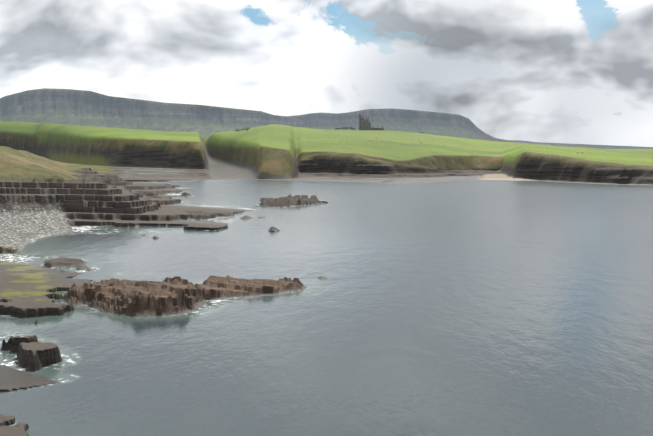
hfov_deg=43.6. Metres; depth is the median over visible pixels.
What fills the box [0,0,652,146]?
sky
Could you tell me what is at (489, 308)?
sea water
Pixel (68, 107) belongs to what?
table mountains
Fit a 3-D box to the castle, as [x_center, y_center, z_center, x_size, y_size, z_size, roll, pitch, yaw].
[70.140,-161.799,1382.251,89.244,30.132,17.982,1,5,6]
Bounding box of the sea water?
[0,180,652,435]
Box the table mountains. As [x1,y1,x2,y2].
[0,88,652,148]
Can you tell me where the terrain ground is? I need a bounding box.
[0,121,652,435]
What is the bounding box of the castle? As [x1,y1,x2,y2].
[359,114,393,130]

